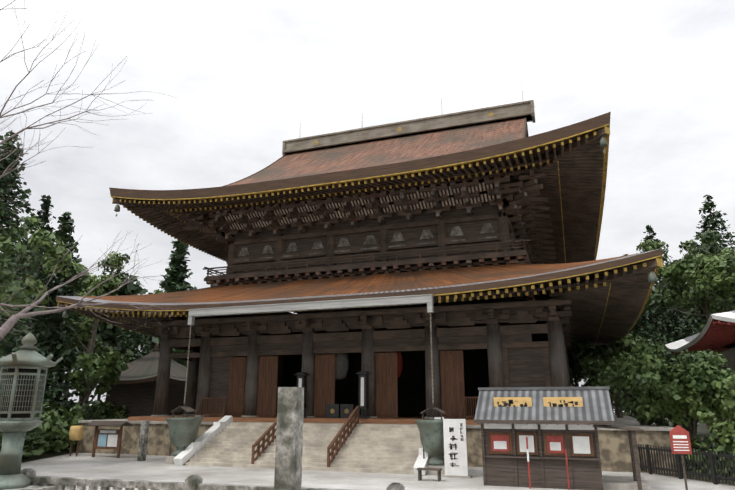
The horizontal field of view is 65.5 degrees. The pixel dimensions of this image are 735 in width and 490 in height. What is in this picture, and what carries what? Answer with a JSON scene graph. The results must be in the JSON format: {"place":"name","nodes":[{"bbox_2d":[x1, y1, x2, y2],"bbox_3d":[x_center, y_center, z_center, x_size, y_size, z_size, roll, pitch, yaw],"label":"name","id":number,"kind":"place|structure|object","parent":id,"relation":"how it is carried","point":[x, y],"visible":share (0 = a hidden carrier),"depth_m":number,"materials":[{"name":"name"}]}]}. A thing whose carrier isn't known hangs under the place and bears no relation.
{"place":"outdoors","nodes":[
{"label":"outdoors","id":0,"kind":"place"},
{"bbox_2d":[0,0,734,401],"label":"sky","id":1,"kind":"structure","parent":0,"point":[243,76],"materials":[{"name":"white"}]},
{"bbox_2d":[21,404,734,489],"bbox_3d":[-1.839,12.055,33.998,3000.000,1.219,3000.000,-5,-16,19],"label":"ground","id":2,"kind":"structure","parent":0,"point":[122,467],"depth_m":25.22,"materials":[{"name":"grey concrete"}]},
{"bbox_2d":[0,234,33,319],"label":"tree","id":3,"kind":"object","parent":2,"relation":"on","point":[9,287],"visible":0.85,"depth_m":22.25,"materials":[{"name":"green plant"}]},
{"bbox_2d":[0,188,43,339],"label":"bare cherry","id":4,"kind":"object","parent":2,"relation":"on","point":[17,292],"visible":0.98,"depth_m":16.97,"materials":[{"name":"wood"}]},
{"bbox_2d":[0,399,129,456],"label":"hedge","id":5,"kind":"object","parent":2,"relation":"on","point":[50,432],"visible":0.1,"depth_m":37.43,"materials":[{"name":"green plant"}]},
{"bbox_2d":[0,91,181,340],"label":"bare tree","id":6,"kind":"object","parent":2,"relation":"on","point":[14,318],"visible":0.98,"depth_m":21.27,"materials":[{"name":"wood"}]},
{"bbox_2d":[69,421,131,457],"bbox_3d":[-16.561,11.879,35.025,4.200,2.107,1.026,-5,-16,19],"label":"notice board","id":7,"kind":"object","parent":2,"relation":"on","point":[107,438],"visible":1,"depth_m":34.81,"materials":[{"name":"brown wood"}]},
{"bbox_2d":[86,343,186,418],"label":"hall","id":8,"kind":"structure","parent":2,"relation":"on","point":[133,389],"depth_m":51.64,"materials":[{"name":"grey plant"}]},
{"bbox_2d":[137,420,149,460],"bbox_3d":[-12.837,11.201,32.752,0.320,2.200,0.320,-5,-16,19],"label":"stone post","id":9,"kind":"object","parent":2,"relation":"on","point":[143,440],"visible":1,"depth_m":32.65,"materials":[{"name":"grey stone"}]},
{"bbox_2d":[144,240,192,366],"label":"cedar","id":10,"kind":"object","parent":2,"relation":"on","point":[177,272],"visible":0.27,"depth_m":74.77,"materials":[{"name":"green plant"}]},
{"bbox_2d":[165,403,202,464],"bbox_3d":[-10.147,10.348,31.544,2.040,3.200,2.040,-5,-16,19],"label":"urn","id":11,"kind":"object","parent":2,"relation":"on","point":[183,431],"visible":0.75,"depth_m":30.96,"materials":[{"name":"green metal"}]},
{"bbox_2d":[21,468,404,489],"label":"stone wall","id":12,"kind":"structure","parent":2,"relation":"on","point":[192,482],"depth_m":11.82,"materials":[{"name":"grey stone"}]},
{"bbox_2d":[274,387,303,489],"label":"stone pillar","id":13,"kind":"structure","parent":2,"relation":"on","point":[289,443],"depth_m":10.59,"materials":[{"name":"grey stone"}]},
{"bbox_2d":[173,416,443,474],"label":"stairs","id":14,"kind":"structure","parent":2,"relation":"on","point":[225,441],"depth_m":29.98,"materials":[{"name":"stone"}]},
{"bbox_2d":[251,406,358,466],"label":"stair handrails","id":15,"kind":"object","parent":14,"relation":"on","point":[353,418],"visible":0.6,"depth_m":30.11,"materials":[{"name":"brown wood"}]},
{"bbox_2d":[78,415,676,473],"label":"platform","id":16,"kind":"structure","parent":2,"relation":"on","point":[614,449],"depth_m":32.38,"materials":[{"name":"stone"}]},
{"bbox_2d":[294,371,371,418],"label":"veranda signs","id":17,"kind":"object","parent":16,"relation":"on","point":[339,410],"visible":0.79,"depth_m":33.45,"materials":[{"name":"black paint"}]},
{"bbox_2d":[193,350,477,418],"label":"doors","id":18,"kind":"structure","parent":16,"relation":"on","point":[453,397],"depth_m":34.98,"materials":[{"name":"brown wood"}]},
{"bbox_2d":[169,307,549,416],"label":"plank walls","id":19,"kind":"structure","parent":16,"relation":"on","point":[219,377],"depth_m":34.66,"materials":[{"name":"brown wood"}]},
{"bbox_2d":[151,321,570,418],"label":"columns","id":20,"kind":"structure","parent":16,"relation":"on","point":[198,381],"depth_m":35.19,"materials":[{"name":"brown wood"}]},
{"bbox_2d":[56,249,661,335],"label":"roof","id":21,"kind":"structure","parent":20,"relation":"on","point":[443,281],"depth_m":34.21,"materials":[{"name":"brown wood"}]},
{"bbox_2d":[184,294,433,402],"bbox_3d":[-3.455,5.631,30.700,14.500,5.542,0.976,-5,-16,19],"label":"gutter","id":22,"kind":"object","parent":21,"relation":"attached to","point":[427,299],"visible":0.98,"depth_m":30.59,"materials":[{"name":"metal"}]},
{"bbox_2d":[58,259,658,345],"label":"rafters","id":23,"kind":"object","parent":21,"relation":"attached to","point":[629,288],"visible":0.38,"depth_m":33.91,"materials":[{"name":"brown wood"}]},
{"bbox_2d":[62,136,656,323],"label":"wind bells","id":24,"kind":"object","parent":23,"relation":"on","point":[652,277],"visible":0.96,"depth_m":30.67,"materials":[{"name":"green metal"}]},
{"bbox_2d":[57,255,663,344],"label":"rafter ends","id":25,"kind":"object","parent":21,"relation":"attached to","point":[659,261],"visible":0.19,"depth_m":29.07,"materials":[{"name":"yellow paint"}]},
{"bbox_2d":[203,238,535,313],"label":"balcony","id":26,"kind":"structure","parent":21,"relation":"on","point":[510,257],"depth_m":38.63,"materials":[{"name":"brown wood"}]},
{"bbox_2d":[227,213,526,300],"bbox_3d":[2.877,3.241,50.337,21.085,3.330,22.460,-5,-16,19],"label":"frame","id":27,"kind":"object","parent":26,"relation":"on","point":[505,232],"visible":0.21,"depth_m":39.86,"materials":[{"name":"brown wood"}]},
{"bbox_2d":[183,167,556,263],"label":"brackets","id":28,"kind":"object","parent":27,"relation":"on","point":[218,228],"visible":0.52,"depth_m":39.77,"materials":[{"name":"brown wood"}]},
{"bbox_2d":[110,123,609,262],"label":"rafter ends","id":29,"kind":"object","parent":28,"relation":"on","point":[607,131],"visible":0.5,"depth_m":35.72,"materials":[{"name":"yellow paint"}]},
{"bbox_2d":[109,112,610,234],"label":"roof","id":30,"kind":"structure","parent":29,"relation":"on","point":[398,154],"depth_m":41.78,"materials":[{"name":"brown wood"}]},
{"bbox_2d":[282,91,534,154],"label":"ridge","id":31,"kind":"structure","parent":30,"relation":"on","point":[504,112],"depth_m":53.12,"materials":[{"name":"brown wood"}]},
{"bbox_2d":[113,127,608,263],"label":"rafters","id":32,"kind":"object","parent":29,"relation":"on","point":[581,178],"visible":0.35,"depth_m":38.99,"materials":[{"name":"brown wood"}]},
{"bbox_2d":[225,182,535,257],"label":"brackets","id":33,"kind":"object","parent":28,"relation":"on","point":[452,201],"visible":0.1,"depth_m":39.36,"materials":[{"name":"brown wood"}]},
{"bbox_2d":[148,300,572,355],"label":"brackets","id":34,"kind":"object","parent":20,"relation":"on","point":[305,324],"visible":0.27,"depth_m":34.95,"materials":[{"name":"brown wood"}]},
{"bbox_2d":[162,299,559,386],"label":"beams","id":35,"kind":"structure","parent":16,"relation":"on","point":[180,344],"depth_m":34.45,"materials":[{"name":"brown wood"}]},
{"bbox_2d":[235,334,547,415],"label":"dark building interior","id":36,"kind":"object","parent":16,"relation":"on","point":[411,389],"visible":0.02,"depth_m":42.38,"materials":[{"name":"black"}]},
{"bbox_2d":[335,352,402,379],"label":"paper lanterns","id":37,"kind":"object","parent":36,"relation":"on","point":[341,365],"visible":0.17,"depth_m":36.38,"materials":[{"name":"grey paper"}]},
{"bbox_2d":[417,467,441,481],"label":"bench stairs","id":38,"kind":"structure","parent":2,"relation":"on","point":[419,469],"depth_m":24.17,"materials":[{"name":"brown wood"}]},
{"bbox_2d":[414,403,445,474],"bbox_3d":[3.247,9.089,26.999,2.040,3.200,2.040,-5,-16,19],"label":"urn","id":39,"kind":"object","parent":2,"relation":"on","point":[431,436],"visible":0.83,"depth_m":26.36,"materials":[{"name":"green metal"}]},
{"bbox_2d":[441,419,471,477],"bbox_3d":[3.943,9.084,25.613,1.300,2.470,0.400,-5,-16,19],"label":"white sign","id":40,"kind":"object","parent":2,"relation":"on","point":[455,450],"visible":1,"depth_m":25.54,"materials":[{"name":"white painted wood"},{"name":"black paint"}]},
{"bbox_2d":[474,386,650,489],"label":"kiosk","id":41,"kind":"object","parent":2,"relation":"on","point":[539,437],"visible":0.98,"depth_m":22.31,"materials":[{"name":"brown wood"}]},
{"bbox_2d":[541,321,609,386],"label":"tree","id":42,"kind":"object","parent":2,"relation":"on","point":[580,346],"visible":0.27,"depth_m":52.40,"materials":[{"name":"green plant"}]},
{"bbox_2d":[577,345,610,382],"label":"tree","id":43,"kind":"object","parent":2,"relation":"on","point":[602,349],"visible":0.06,"depth_m":61.88,"materials":[{"name":"green plant"}]},
{"bbox_2d":[578,353,640,415],"bbox_3d":[15.403,10.376,35.461,4.000,7.295,5.310,-5,-16,19],"label":"tree","id":44,"kind":"object","parent":2,"relation":"on","point":[595,368],"visible":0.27,"depth_m":35.25,"materials":[{"name":"green plant"}]},
{"bbox_2d":[581,334,666,417],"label":"tree","id":45,"kind":"object","parent":2,"relation":"on","point":[626,343],"visible":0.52,"depth_m":45.67,"materials":[{"name":"green plant"}]},
{"bbox_2d":[603,254,681,425],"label":"tree","id":46,"kind":"object","parent":2,"relation":"on","point":[639,328],"visible":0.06,"depth_m":55.16,"materials":[{"name":"green plant"}]},
{"bbox_2d":[600,341,688,425],"bbox_3d":[14.634,8.514,28.676,4.846,7.243,3.864,6,-17,-21],"label":"tree","id":47,"kind":"object","parent":2,"relation":"on","point":[655,388],"visible":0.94,"depth_m":28.50,"materials":[{"name":"green plant"}]},
{"bbox_2d":[638,225,714,427],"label":"tree","id":48,"kind":"object","parent":2,"relation":"on","point":[668,331],"visible":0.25,"depth_m":62.67,"materials":[{"name":"green plant"}]},
{"bbox_2d":[669,425,691,489],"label":"red sign","id":49,"kind":"object","parent":2,"relation":"on","point":[680,440],"visible":1,"depth_m":21.20,"materials":[{"name":"paint"}]},
{"bbox_2d":[637,444,734,484],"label":"black fence","id":50,"kind":"object","parent":2,"relation":"on","point":[713,475],"visible":0.75,"depth_m":24.26,"materials":[{"name":"metal"}]},
{"bbox_2d":[659,349,729,469],"bbox_3d":[16.325,8.727,28.496,4.378,6.746,5.320,-5,-16,19],"label":"tree","id":51,"kind":"object","parent":2,"relation":"on","point":[695,402],"visible":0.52,"depth_m":27.46,"materials":[{"name":"green plant"}]},
{"bbox_2d":[674,433,734,477],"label":"hedge","id":52,"kind":"object","parent":2,"relation":"on","point":[722,448],"visible":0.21,"depth_m":26.32,"materials":[{"name":"green plant"}]},
{"bbox_2d":[21,412,734,485],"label":"earth","id":53,"kind":"structure","parent":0,"point":[702,430],"depth_m":37.14,"materials":[{"name":"brown soil"}]},
{"bbox_2d":[1,250,40,273],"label":"tree","id":54,"kind":"object","parent":53,"relation":"on","point":[27,260],"visible":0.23,"depth_m":47.20,"materials":[{"name":"green plant"}]},
{"bbox_2d":[0,130,56,438],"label":"tree","id":55,"kind":"object","parent":53,"relation":"on","point":[9,181],"visible":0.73,"depth_m":30.74,"materials":[{"name":"green plant"}]},
{"bbox_2d":[0,195,68,401],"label":"tree","id":56,"kind":"object","parent":53,"relation":"on","point":[45,205],"visible":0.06,"depth_m":56.49,"materials":[{"name":"green plant"}]},
{"bbox_2d":[0,215,75,326],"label":"tree","id":57,"kind":"object","parent":53,"relation":"on","point":[42,238],"visible":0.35,"depth_m":42.24,"materials":[{"name":"green plant"}]},
{"bbox_2d":[3,212,93,414],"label":"tree","id":58,"kind":"object","parent":53,"relation":"on","point":[49,334],"visible":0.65,"depth_m":47.05,"materials":[{"name":"green plant"}]},
{"bbox_2d":[26,262,98,364],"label":"tree","id":59,"kind":"object","parent":53,"relation":"on","point":[89,278],"visible":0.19,"depth_m":60.26,"materials":[{"name":"green plant"}]},
{"bbox_2d":[63,356,82,401],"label":"tree","id":60,"kind":"object","parent":53,"relation":"on","point":[64,395],"depth_m":95.16,"materials":[{"name":"green plant"}]},
{"bbox_2d":[62,251,129,408],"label":"tree","id":61,"kind":"object","parent":53,"relation":"on","point":[104,288],"visible":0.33,"depth_m":53.61,"materials":[{"name":"green plant"}]},
{"bbox_2d":[63,351,129,445],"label":"tree","id":62,"kind":"object","parent":53,"relation":"on","point":[97,368],"visible":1,"depth_m":44.88,"materials":[{"name":"green plant"}]},
{"bbox_2d":[61,271,147,358],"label":"tree","id":63,"kind":"object","parent":53,"relation":"on","point":[107,334],"visible":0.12,"depth_m":72.70,"materials":[{"name":"green plant"}]},
{"bbox_2d":[89,339,136,367],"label":"tree","id":64,"kind":"object","parent":53,"relation":"on","point":[102,351],"visible":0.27,"depth_m":55.89,"materials":[{"name":"green plant"}]},
{"bbox_2d":[92,328,152,401],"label":"tree","id":65,"kind":"object","parent":53,"relation":"on","point":[133,341],"visible":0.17,"depth_m":64.68,"materials":[{"name":"green plant"}]},
{"bbox_2d":[140,286,190,352],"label":"tree","id":66,"kind":"object","parent":53,"relation":"on","point":[157,291],"depth_m":88.43,"materials":[{"name":"green plant"}]},
{"bbox_2d":[642,284,713,428],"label":"tree","id":67,"kind":"object","parent":53,"relation":"on","point":[690,319],"visible":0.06,"depth_m":74.55,"materials":[{"name":"green plant"}]},
{"bbox_2d":[636,229,734,441],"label":"tree","id":68,"kind":"object","parent":53,"relation":"on","point":[674,281],"visible":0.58,"depth_m":52.65,"materials":[{"name":"green plant"}]},
{"bbox_2d":[665,310,734,439],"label":"roof","id":69,"kind":"structure","parent":53,"relation":"on","point":[717,332],"depth_m":38.55,"materials":[{"name":"grey tile"}]},
{"bbox_2d":[683,249,734,312],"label":"tree","id":70,"kind":"object","parent":53,"relation":"on","point":[717,274],"visible":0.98,"depth_m":46.54,"materials":[{"name":"green plant"}]},
{"bbox_2d":[683,195,734,422],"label":"tree","id":71,"kind":"object","parent":53,"relation":"on","point":[708,222],"visible":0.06,"depth_m":61.60,"materials":[{"name":"green plant"}]},
{"bbox_2d":[709,367,734,447],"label":"tree","id":72,"kind":"object","parent":53,"relation":"on","point":[724,381],"visible":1,"depth_m":25.39,"materials":[{"name":"green plant"}]},
{"bbox_2d":[234,177,523,313],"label":"wooden beams","id":73,"kind":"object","parent":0,"point":[415,234],"depth_m":40.65,"materials":[{"name":"brown wood"}]},
{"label":"enclosure ground","id":74,"kind":"structure","parent":0,"visible":0},
{"bbox_2d":[0,333,75,489],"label":"bronze lantern","id":75,"kind":"object","parent":74,"relation":"on","point":[26,364],"visible":1,"depth_m":12.41,"materials":[{"name":"metal"}]},
{"bbox_2d":[0,0,175,144],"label":"branches","id":76,"kind":"object","parent":74,"relation":"on","point":[20,131],"visible":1,"depth_m":16.50,"materials":[{"name":"wood"}]}
]}

